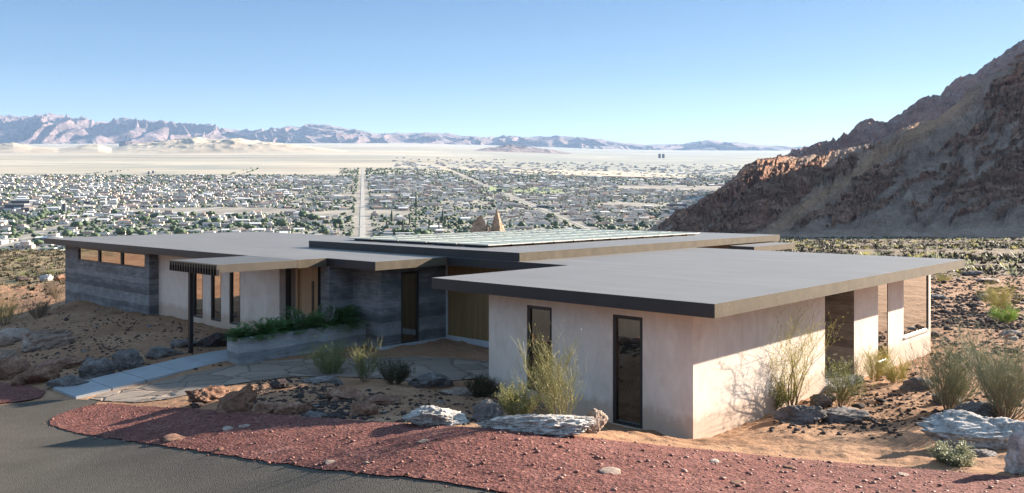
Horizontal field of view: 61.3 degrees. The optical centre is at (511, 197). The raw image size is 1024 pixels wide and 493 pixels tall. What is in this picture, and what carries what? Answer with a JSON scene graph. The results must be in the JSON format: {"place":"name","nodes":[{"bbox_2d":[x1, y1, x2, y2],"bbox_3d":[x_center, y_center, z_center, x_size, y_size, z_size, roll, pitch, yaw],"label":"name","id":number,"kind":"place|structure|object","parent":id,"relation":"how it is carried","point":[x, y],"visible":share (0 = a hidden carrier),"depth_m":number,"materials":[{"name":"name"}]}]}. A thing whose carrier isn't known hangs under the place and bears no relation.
{"place":"outdoors","nodes":[
{"label":"outdoors","id":0,"kind":"place"},
{"bbox_2d":[0,176,229,246],"bbox_3d":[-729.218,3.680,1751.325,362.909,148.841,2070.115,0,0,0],"label":"street","id":1,"kind":"structure","parent":0,"point":[69,224],"depth_m":1182.35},
{"bbox_2d":[53,349,226,398],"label":"path","id":2,"kind":"structure","parent":0,"point":[122,379],"depth_m":32.56,"materials":[{"name":"concrete"}]},
{"bbox_2d":[0,137,347,152],"bbox_3d":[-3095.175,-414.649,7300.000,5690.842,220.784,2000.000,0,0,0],"label":"sand hills","id":3,"kind":"structure","parent":0,"point":[202,145],"depth_m":6774.63,"materials":[{"name":"sand"}]},
{"bbox_2d":[0,399,497,492],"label":"road","id":4,"kind":"structure","parent":0,"point":[37,455],"depth_m":18.41,"materials":[{"name":"asphalt"}]},
{"bbox_2d":[90,356,488,401],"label":"patio","id":5,"kind":"structure","parent":0,"point":[455,368],"depth_m":32.00,"materials":[{"name":"concrete"}]},
{"bbox_2d":[16,226,649,232],"bbox_3d":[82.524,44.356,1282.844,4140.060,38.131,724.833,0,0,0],"label":"street","id":6,"kind":"structure","parent":0,"point":[326,227],"depth_m":1221.04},
{"bbox_2d":[0,113,807,150],"bbox_3d":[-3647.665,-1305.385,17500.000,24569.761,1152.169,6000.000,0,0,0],"label":"mountains","id":7,"kind":"structure","parent":0,"point":[50,128],"depth_m":16005.55,"materials":[{"name":"stone"}]},
{"bbox_2d":[0,143,1023,492],"bbox_3d":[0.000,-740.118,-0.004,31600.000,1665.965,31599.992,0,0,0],"label":"ground","id":8,"kind":"structure","parent":0,"point":[908,449],"depth_m":53.97,"materials":[{"name":"sand"}]},
{"bbox_2d":[0,332,14,346],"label":"boulder","id":9,"kind":"object","parent":8,"relation":"on","point":[6,339],"visible":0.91,"depth_m":43.46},
{"bbox_2d":[0,350,19,359],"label":"boulder","id":10,"kind":"object","parent":8,"relation":"on","point":[4,354],"visible":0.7,"depth_m":40.21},
{"bbox_2d":[0,284,26,325],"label":"desert bush","id":11,"kind":"object","parent":8,"relation":"on","point":[10,310],"visible":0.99,"depth_m":51.93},
{"bbox_2d":[0,356,31,379],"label":"boulder","id":12,"kind":"object","parent":8,"relation":"on","point":[10,368],"visible":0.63,"depth_m":34.85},
{"bbox_2d":[0,327,32,341],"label":"boulder","id":13,"kind":"object","parent":8,"relation":"on","point":[14,333],"visible":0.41,"depth_m":44.71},
{"bbox_2d":[5,204,29,208],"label":"town building","id":14,"kind":"structure","parent":8,"relation":"on","point":[12,206],"depth_m":1500.86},
{"bbox_2d":[0,382,44,402],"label":"gravel bed","id":15,"kind":"object","parent":8,"relation":"on","point":[9,392],"visible":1,"depth_m":31.25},
{"bbox_2d":[10,374,28,385],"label":"boulder","id":16,"kind":"object","parent":15,"relation":"on","point":[18,379],"visible":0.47,"depth_m":33.16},
{"bbox_2d":[11,200,35,205],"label":"town building","id":17,"kind":"structure","parent":8,"relation":"on","point":[30,202],"depth_m":1603.34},
{"bbox_2d":[14,242,34,248],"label":"town house","id":18,"kind":"structure","parent":8,"relation":"on","point":[24,245],"depth_m":992.62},
{"bbox_2d":[0,248,64,299],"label":"undergrowth","id":19,"kind":"object","parent":8,"relation":"on","point":[39,253],"visible":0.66,"depth_m":103.81,"materials":[{"name":"plant"}]},
{"bbox_2d":[22,294,52,318],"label":"desert bush","id":20,"kind":"object","parent":8,"relation":"on","point":[42,309],"visible":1,"depth_m":50.73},
{"bbox_2d":[20,365,61,383],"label":"boulder","id":21,"kind":"object","parent":8,"relation":"on","point":[38,374],"visible":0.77,"depth_m":33.09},
{"bbox_2d":[20,329,74,351],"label":"boulder","id":22,"kind":"object","parent":8,"relation":"on","point":[43,339],"visible":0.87,"depth_m":41.87,"materials":[{"name":"stone"}]},
{"bbox_2d":[42,277,64,300],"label":"desert bush","id":23,"kind":"object","parent":8,"relation":"on","point":[54,290],"visible":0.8,"depth_m":63.99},
{"bbox_2d":[33,356,85,368],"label":"boulder","id":24,"kind":"object","parent":8,"relation":"on","point":[67,362],"visible":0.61,"depth_m":36.05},
{"bbox_2d":[45,375,89,387],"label":"boulder","id":25,"kind":"object","parent":8,"relation":"on","point":[68,380],"visible":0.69,"depth_m":31.68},
{"bbox_2d":[78,357,115,378],"bbox_3d":[-16.105,6.676,33.373,1.372,1.071,0.993,0,0,11],"label":"boulder","id":26,"kind":"object","parent":8,"relation":"on","point":[90,368],"visible":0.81,"depth_m":33.06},
{"bbox_2d":[111,349,144,369],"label":"boulder","id":27,"kind":"object","parent":8,"relation":"on","point":[128,359],"visible":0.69,"depth_m":34.22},
{"bbox_2d":[145,346,183,358],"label":"boulder","id":28,"kind":"object","parent":8,"relation":"on","point":[158,352],"visible":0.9,"depth_m":35.58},
{"bbox_2d":[169,339,197,347],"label":"boulder","id":29,"kind":"object","parent":8,"relation":"on","point":[178,343],"visible":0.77,"depth_m":37.67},
{"bbox_2d":[185,385,229,402],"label":"boulder","id":30,"kind":"object","parent":8,"relation":"on","point":[210,393],"visible":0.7,"depth_m":26.14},
{"bbox_2d":[194,332,226,347],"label":"boulder","id":31,"kind":"object","parent":8,"relation":"on","point":[215,339],"visible":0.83,"depth_m":37.80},
{"bbox_2d":[269,378,288,387],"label":"boulder","id":32,"kind":"object","parent":8,"relation":"on","point":[280,383],"visible":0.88,"depth_m":28.36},
{"bbox_2d":[227,320,365,364],"bbox_3d":[-8.858,6.235,36.145,0.840,1.530,6.190,0,0,43],"label":"concrete planter","id":33,"kind":"object","parent":8,"relation":"on","point":[248,350],"visible":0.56,"depth_m":35.28,"materials":[{"name":"concrete"}]},
{"bbox_2d":[223,322,256,341],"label":"fern","id":34,"kind":"object","parent":33,"relation":"in","point":[238,332],"visible":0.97,"depth_m":33.91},
{"bbox_2d":[246,324,268,339],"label":"fern","id":35,"kind":"object","parent":33,"relation":"in","point":[258,332],"visible":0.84,"depth_m":34.43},
{"bbox_2d":[248,318,286,339],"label":"fern","id":36,"kind":"object","parent":33,"relation":"in","point":[263,326],"visible":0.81,"depth_m":34.63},
{"bbox_2d":[267,316,293,336],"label":"fern","id":37,"kind":"object","parent":33,"relation":"in","point":[281,322],"visible":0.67,"depth_m":35.36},
{"bbox_2d":[279,303,333,334],"bbox_3d":[-8.719,5.062,36.371,2.755,1.308,2.604,0,0,0],"label":"fern","id":38,"kind":"object","parent":33,"relation":"in","point":[309,320],"visible":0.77,"depth_m":36.14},
{"bbox_2d":[313,317,340,329],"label":"fern","id":39,"kind":"object","parent":33,"relation":"in","point":[328,322],"visible":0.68,"depth_m":36.79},
{"bbox_2d":[320,302,368,331],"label":"fern","id":40,"kind":"object","parent":33,"relation":"in","point":[345,314],"visible":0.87,"depth_m":37.42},
{"bbox_2d":[300,376,342,384],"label":"boulder","id":41,"kind":"object","parent":8,"relation":"on","point":[328,379],"visible":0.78,"depth_m":29.42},
{"bbox_2d":[296,336,352,373],"bbox_3d":[-6.924,5.848,31.985,2.128,1.562,2.212,0,0,-10],"label":"desert bush","id":42,"kind":"object","parent":8,"relation":"on","point":[329,364],"visible":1,"depth_m":31.83,"materials":[{"name":"green plant"}]},
{"bbox_2d":[325,386,367,399],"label":"boulder","id":43,"kind":"object","parent":8,"relation":"on","point":[342,392],"visible":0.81,"depth_m":25.56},
{"bbox_2d":[359,169,365,236],"bbox_3d":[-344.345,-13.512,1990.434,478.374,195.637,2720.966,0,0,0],"label":"avenue","id":44,"kind":"object","parent":8,"relation":"on","point":[362,221],"visible":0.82,"depth_m":1499.03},
{"bbox_2d":[349,400,379,416],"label":"boulder","id":45,"kind":"object","parent":8,"relation":"on","point":[360,407],"visible":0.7,"depth_m":21.51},
{"bbox_2d":[345,335,385,381],"bbox_3d":[-5.015,5.551,29.989,1.372,1.785,1.688,0,0,17],"label":"desert bush","id":46,"kind":"object","parent":8,"relation":"on","point":[362,368],"visible":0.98,"depth_m":29.85,"materials":[{"name":"green plant"}]},
{"bbox_2d":[0,162,736,249],"bbox_3d":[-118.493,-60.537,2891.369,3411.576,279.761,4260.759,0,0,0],"label":"distant trees","id":47,"kind":"object","parent":8,"relation":"on","point":[421,212],"visible":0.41,"depth_m":1724.80,"materials":[{"name":"plant"}]},
{"bbox_2d":[0,157,741,238],"bbox_3d":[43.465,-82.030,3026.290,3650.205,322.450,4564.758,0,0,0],"label":"distant houses","id":48,"kind":"structure","parent":8,"relation":"on","point":[259,193],"depth_m":1883.02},
{"bbox_2d":[364,395,400,404],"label":"boulder","id":49,"kind":"object","parent":8,"relation":"on","point":[382,400],"visible":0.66,"depth_m":24.62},
{"bbox_2d":[373,354,415,384],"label":"desert bush","id":50,"kind":"object","parent":8,"relation":"on","point":[401,376],"visible":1,"depth_m":29.07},
{"bbox_2d":[408,370,453,387],"bbox_3d":[-2.798,6.265,29.601,1.475,0.649,1.064,0,0,-27],"label":"boulder","id":51,"kind":"object","parent":8,"relation":"on","point":[430,378],"visible":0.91,"depth_m":29.29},
{"bbox_2d":[441,387,474,395],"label":"boulder","id":52,"kind":"object","parent":8,"relation":"on","point":[461,391],"visible":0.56,"depth_m":28.34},
{"bbox_2d":[463,369,501,396],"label":"desert bush","id":53,"kind":"object","parent":8,"relation":"on","point":[480,388],"visible":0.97,"depth_m":27.72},
{"bbox_2d":[471,398,503,421],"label":"boulder","id":54,"kind":"object","parent":8,"relation":"on","point":[487,409],"visible":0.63,"depth_m":18.92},
{"bbox_2d":[470,210,505,231],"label":"rock outcrop","id":55,"kind":"object","parent":8,"relation":"on","point":[479,225],"visible":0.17,"depth_m":159.44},
{"bbox_2d":[44,229,964,438],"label":"desert house","id":56,"kind":"structure","parent":8,"relation":"on","point":[676,332],"depth_m":32.31,"materials":[{"name":"paint"}]},
{"bbox_2d":[78,247,97,262],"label":"window","id":57,"kind":"structure","parent":56,"relation":"in","point":[84,254],"depth_m":54.01,"materials":[{"name":"clear glass"}]},
{"bbox_2d":[99,249,120,265],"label":"window","id":58,"kind":"structure","parent":56,"relation":"in","point":[112,257],"depth_m":51.79,"materials":[{"name":"clear glass"}]},
{"bbox_2d":[122,251,144,268],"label":"window","id":59,"kind":"structure","parent":56,"relation":"in","point":[129,259],"depth_m":49.61,"materials":[{"name":"clear glass"}]},
{"bbox_2d":[193,258,202,317],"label":"window","id":60,"kind":"structure","parent":56,"relation":"in","point":[197,278],"depth_m":45.63,"materials":[{"name":"clear glass"}]},
{"bbox_2d":[211,273,220,321],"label":"window","id":61,"kind":"structure","parent":56,"relation":"in","point":[215,280],"depth_m":44.34,"materials":[{"name":"clear glass"}]},
{"bbox_2d":[230,272,239,324],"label":"window","id":62,"kind":"structure","parent":56,"relation":"in","point":[234,276],"depth_m":43.06,"materials":[{"name":"clear glass"}]},
{"bbox_2d":[286,268,294,319],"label":"window","id":63,"kind":"structure","parent":56,"relation":"in","point":[290,272],"depth_m":40.37,"materials":[{"name":"clear glass"}]},
{"bbox_2d":[299,267,317,323],"bbox_3d":[-9.230,4.745,39.233,1.485,3.450,0.120,0,0,43],"label":"door","id":64,"kind":"structure","parent":56,"relation":"in","point":[308,277],"depth_m":39.23,"materials":[{"name":"brown wood"}]},
{"bbox_2d":[318,267,320,309],"bbox_3d":[-8.532,4.735,38.682,0.276,3.424,0.220,0,0,43],"label":"window","id":65,"kind":"structure","parent":56,"relation":"in","point":[319,268],"depth_m":38.73,"materials":[{"name":"black glass"}]},
{"bbox_2d":[348,237,389,240],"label":"solar panel","id":66,"kind":"object","parent":56,"relation":"on","point":[364,238],"visible":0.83,"depth_m":46.23,"materials":[{"name":"glass"}]},
{"bbox_2d":[372,238,410,242],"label":"solar panel","id":67,"kind":"object","parent":56,"relation":"on","point":[389,240],"visible":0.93,"depth_m":44.65,"materials":[{"name":"glass"}]},
{"bbox_2d":[401,271,418,343],"bbox_3d":[-4.631,4.895,38.744,0.150,3.178,1.051,0,0,43],"label":"window","id":68,"kind":"structure","parent":56,"relation":"in","point":[409,280],"depth_m":38.77,"materials":[{"name":"glass"}]},
{"bbox_2d":[399,239,446,243],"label":"solar panel","id":69,"kind":"object","parent":56,"relation":"on","point":[420,241],"visible":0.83,"depth_m":43.38,"materials":[{"name":"glass"}]},
{"bbox_2d":[427,240,471,245],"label":"solar panel","id":70,"kind":"object","parent":56,"relation":"on","point":[450,242],"visible":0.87,"depth_m":41.85,"materials":[{"name":"glass"}]},
{"bbox_2d":[457,242,510,246],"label":"solar panel","id":71,"kind":"object","parent":56,"relation":"on","point":[482,244],"visible":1,"depth_m":40.37,"materials":[{"name":"glass"}]},
{"bbox_2d":[486,241,532,245],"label":"solar panel","id":72,"kind":"object","parent":56,"relation":"on","point":[515,243],"visible":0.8,"depth_m":41.43,"materials":[{"name":"glass"}]},
{"bbox_2d":[505,240,552,244],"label":"solar panel","id":73,"kind":"object","parent":56,"relation":"on","point":[536,242],"visible":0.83,"depth_m":42.38,"materials":[{"name":"glass"}]},
{"bbox_2d":[527,305,551,390],"bbox_3d":[0.909,4.675,26.815,1.015,2.640,0.160,0,0,43],"label":"window","id":74,"kind":"structure","parent":56,"relation":"in","point":[539,317],"depth_m":26.90,"materials":[{"name":"glass"}]},
{"bbox_2d":[524,239,572,243],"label":"solar panel","id":75,"kind":"object","parent":56,"relation":"on","point":[555,241],"visible":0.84,"depth_m":43.63,"materials":[{"name":"glass"}]},
{"bbox_2d":[543,238,591,241],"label":"solar panel","id":76,"kind":"object","parent":56,"relation":"on","point":[578,239],"visible":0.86,"depth_m":44.87,"materials":[{"name":"glass"}]},
{"bbox_2d":[562,237,609,240],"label":"solar panel","id":77,"kind":"object","parent":56,"relation":"on","point":[597,238],"visible":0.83,"depth_m":46.02,"materials":[{"name":"glass"}]},
{"bbox_2d":[613,314,642,428],"bbox_3d":[3.341,4.908,24.572,1.024,3.126,0.160,0,0,43],"label":"window","id":78,"kind":"structure","parent":56,"relation":"in","point":[627,330],"depth_m":24.60,"materials":[{"name":"glass"}]},
{"bbox_2d":[878,283,887,361],"bbox_3d":[14.304,4.738,33.375,0.170,3.231,1.069,0,0,43],"label":"window","id":79,"kind":"structure","parent":56,"relation":"in","point":[882,289],"depth_m":33.43,"materials":[{"name":"clear glass"}]},
{"bbox_2d":[904,275,929,338],"bbox_3d":[16.914,4.391,36.221,0.200,2.676,3.156,0,0,43],"label":"window","id":80,"kind":"structure","parent":56,"relation":"in","point":[915,289],"depth_m":36.24,"materials":[{"name":"clear glass"}]},
{"bbox_2d":[1,259,1023,438],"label":"gravel","id":81,"kind":"structure","parent":8,"relation":"on","point":[980,319],"depth_m":39.00,"materials":[{"name":"gravel"}]},
{"bbox_2d":[494,374,543,414],"bbox_3d":[0.181,4.454,19.253,1.138,1.070,1.124,0,0,10],"label":"desert bush","id":82,"kind":"object","parent":8,"relation":"on","point":[525,407],"visible":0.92,"depth_m":19.13,"materials":[{"name":"plant"}]},
{"bbox_2d":[454,172,589,228],"bbox_3d":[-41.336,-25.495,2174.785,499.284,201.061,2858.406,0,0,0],"label":"avenue","id":83,"kind":"object","parent":8,"relation":"on","point":[533,205],"visible":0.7,"depth_m":1645.75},
{"bbox_2d":[42,403,1023,492],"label":"gravel bed","id":84,"kind":"object","parent":8,"relation":"on","point":[387,461],"visible":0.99,"depth_m":15.99,"materials":[{"name":"gravel"}]},
{"bbox_2d":[160,433,184,442],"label":"flat stone","id":85,"kind":"object","parent":84,"relation":"on","point":[171,437],"visible":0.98,"depth_m":21.16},
{"bbox_2d":[215,383,257,413],"bbox_3d":[-7.748,5.860,24.234,1.400,0.986,0.954,-20,-8,1],"label":"boulder","id":86,"kind":"object","parent":84,"relation":"on","point":[243,398],"visible":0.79,"depth_m":23.97,"materials":[{"name":"stone"}]},
{"bbox_2d":[251,400,280,413],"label":"boulder","id":87,"kind":"object","parent":84,"relation":"on","point":[263,407],"visible":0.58,"depth_m":23.18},
{"bbox_2d":[273,401,314,414],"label":"boulder","id":88,"kind":"object","parent":84,"relation":"on","point":[294,408],"visible":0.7,"depth_m":22.72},
{"bbox_2d":[302,410,326,416],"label":"boulder","id":89,"kind":"object","parent":84,"relation":"on","point":[310,413],"visible":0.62,"depth_m":21.90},
{"bbox_2d":[401,405,469,425],"bbox_3d":[-1.586,4.813,18.754,1.507,0.693,1.340,6,1,-17],"label":"boulder","id":90,"kind":"object","parent":84,"relation":"on","point":[426,415],"visible":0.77,"depth_m":18.37,"materials":[{"name":"stone"}]},
{"bbox_2d":[476,414,595,436],"bbox_3d":[0.494,4.704,17.756,2.500,0.577,1.289,-5,-3,9],"label":"boulder","id":91,"kind":"object","parent":84,"relation":"on","point":[554,425],"visible":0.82,"depth_m":17.39,"materials":[{"name":"stone"}]},
{"bbox_2d":[599,467,620,473],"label":"flat stone","id":92,"kind":"object","parent":84,"relation":"on","point":[614,470],"visible":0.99,"depth_m":14.19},
{"bbox_2d":[509,320,587,414],"bbox_3d":[0.815,3.800,18.689,1.806,2.407,2.474,0,0,-3],"label":"desert bush","id":93,"kind":"object","parent":8,"relation":"on","point":[552,388],"visible":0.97,"depth_m":18.38,"materials":[{"name":"plant"}]},
{"bbox_2d":[584,408,607,433],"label":"boulder","id":94,"kind":"object","parent":8,"relation":"on","point":[600,418],"visible":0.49,"depth_m":18.47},
{"bbox_2d":[767,372,802,409],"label":"desert bush","id":95,"kind":"object","parent":8,"relation":"on","point":[778,399],"visible":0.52,"depth_m":26.45,"materials":[{"name":"green plant"}]},
{"bbox_2d":[771,404,826,424],"bbox_3d":[7.988,6.051,23.929,1.293,0.686,1.068,0,0,-22],"label":"boulder","id":96,"kind":"object","parent":8,"relation":"on","point":[803,414],"visible":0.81,"depth_m":23.70,"materials":[{"name":"stone"}]},
{"bbox_2d":[766,298,843,405],"bbox_3d":[8.650,4.640,27.109,3.375,4.056,3.890,0,0,35],"label":"desert bush","id":97,"kind":"object","parent":8,"relation":"on","point":[794,362],"visible":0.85,"depth_m":26.67,"materials":[{"name":"plant"}]},
{"bbox_2d":[809,393,836,407],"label":"boulder","id":98,"kind":"object","parent":8,"relation":"on","point":[823,400],"visible":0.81,"depth_m":26.88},
{"bbox_2d":[822,406,870,423],"bbox_3d":[9.218,6.174,24.095,1.572,0.621,0.811,3,1,6],"label":"boulder","id":99,"kind":"object","parent":8,"relation":"on","point":[842,414],"visible":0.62,"depth_m":23.91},
{"bbox_2d":[814,354,884,406],"bbox_3d":[10.306,5.641,26.828,1.863,1.824,2.120,0,0,0],"label":"desert bush","id":100,"kind":"object","parent":8,"relation":"on","point":[841,399],"visible":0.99,"depth_m":26.60,"materials":[{"name":"green plant"}]},
{"bbox_2d":[861,338,900,380],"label":"desert bush","id":101,"kind":"object","parent":8,"relation":"on","point":[872,368],"visible":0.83,"depth_m":31.14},
{"bbox_2d":[771,236,1023,274],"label":"undergrowth","id":102,"kind":"object","parent":8,"relation":"on","point":[970,257],"visible":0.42,"depth_m":166.28,"materials":[{"name":"plant"}]},
{"bbox_2d":[877,351,918,383],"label":"desert bush","id":103,"kind":"object","parent":8,"relation":"on","point":[892,377],"visible":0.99,"depth_m":30.15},
{"bbox_2d":[899,377,932,390],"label":"boulder","id":104,"kind":"object","parent":8,"relation":"on","point":[912,384],"visible":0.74,"depth_m":28.34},
{"bbox_2d":[898,323,1003,409],"bbox_3d":[12.285,4.752,24.391,2.684,2.574,2.875,0,0,-43],"label":"desert bush","id":105,"kind":"object","parent":8,"relation":"on","point":[953,380],"visible":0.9,"depth_m":24.17,"materials":[{"name":"plant"}]},
{"bbox_2d":[926,435,978,466],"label":"desert bush","id":106,"kind":"object","parent":8,"relation":"on","point":[941,452],"visible":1,"depth_m":16.57,"materials":[{"name":"plant"}]},
{"bbox_2d":[916,409,1023,452],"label":"boulder","id":107,"kind":"object","parent":8,"relation":"on","point":[982,432],"visible":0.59,"depth_m":18.47,"materials":[{"name":"stone"}]},
{"bbox_2d":[924,311,1023,419],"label":"desert bush","id":108,"kind":"object","parent":8,"relation":"on","point":[996,385],"visible":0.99,"depth_m":21.97,"materials":[{"name":"plant"}]},
{"bbox_2d":[959,449,997,456],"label":"boulder","id":109,"kind":"object","parent":8,"relation":"on","point":[984,453],"visible":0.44,"depth_m":17.47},
{"bbox_2d":[953,400,1005,417],"bbox_3d":[12.267,5.629,22.702,1.899,0.696,1.204,0,0,-17],"label":"boulder","id":110,"kind":"object","parent":8,"relation":"on","point":[975,408],"visible":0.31,"depth_m":22.32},
{"bbox_2d":[969,276,1023,310],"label":"desert bush","id":111,"kind":"object","parent":8,"relation":"on","point":[993,300],"visible":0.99,"depth_m":52.12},
{"bbox_2d":[985,301,1020,322],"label":"desert bush","id":112,"kind":"object","parent":8,"relation":"on","point":[1011,314],"visible":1,"depth_m":45.89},
{"bbox_2d":[1004,424,1023,473],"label":"boulder","id":113,"kind":"object","parent":8,"relation":"on","point":[1014,459],"visible":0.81,"depth_m":15.40,"materials":[{"name":"stone"}]},
{"bbox_2d":[0,0,1023,146],"label":"sky","id":114,"kind":"structure","parent":0,"point":[792,73],"materials":[{"name":"blue"}]},
{"bbox_2d":[475,145,570,153],"bbox_3d":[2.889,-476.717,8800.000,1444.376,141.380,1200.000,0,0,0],"label":"rocky hill","id":115,"kind":"structure","parent":0,"point":[514,148],"depth_m":8500.27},
{"bbox_2d":[488,186,564,193],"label":"field","id":116,"kind":"structure","parent":0,"point":[492,188],"depth_m":2170.30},
{"bbox_2d":[422,167,696,177],"bbox_3d":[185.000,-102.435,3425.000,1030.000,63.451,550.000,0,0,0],"label":"field","id":117,"kind":"structure","parent":0,"point":[623,174],"depth_m":3430.09,"materials":[{"name":"sand"}]},
{"bbox_2d":[647,52,1023,237],"bbox_3d":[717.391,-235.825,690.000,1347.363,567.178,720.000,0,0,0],"label":"mountain","id":118,"kind":"structure","parent":0,"point":[957,169],"depth_m":631.24,"materials":[{"name":"stone"}]},
{"bbox_2d":[718,40,1023,189],"bbox_3d":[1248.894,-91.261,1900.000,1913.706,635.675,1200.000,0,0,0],"label":"mountain","id":119,"kind":"structure","parent":0,"point":[872,130],"depth_m":2087.18,"materials":[{"name":"stone"}]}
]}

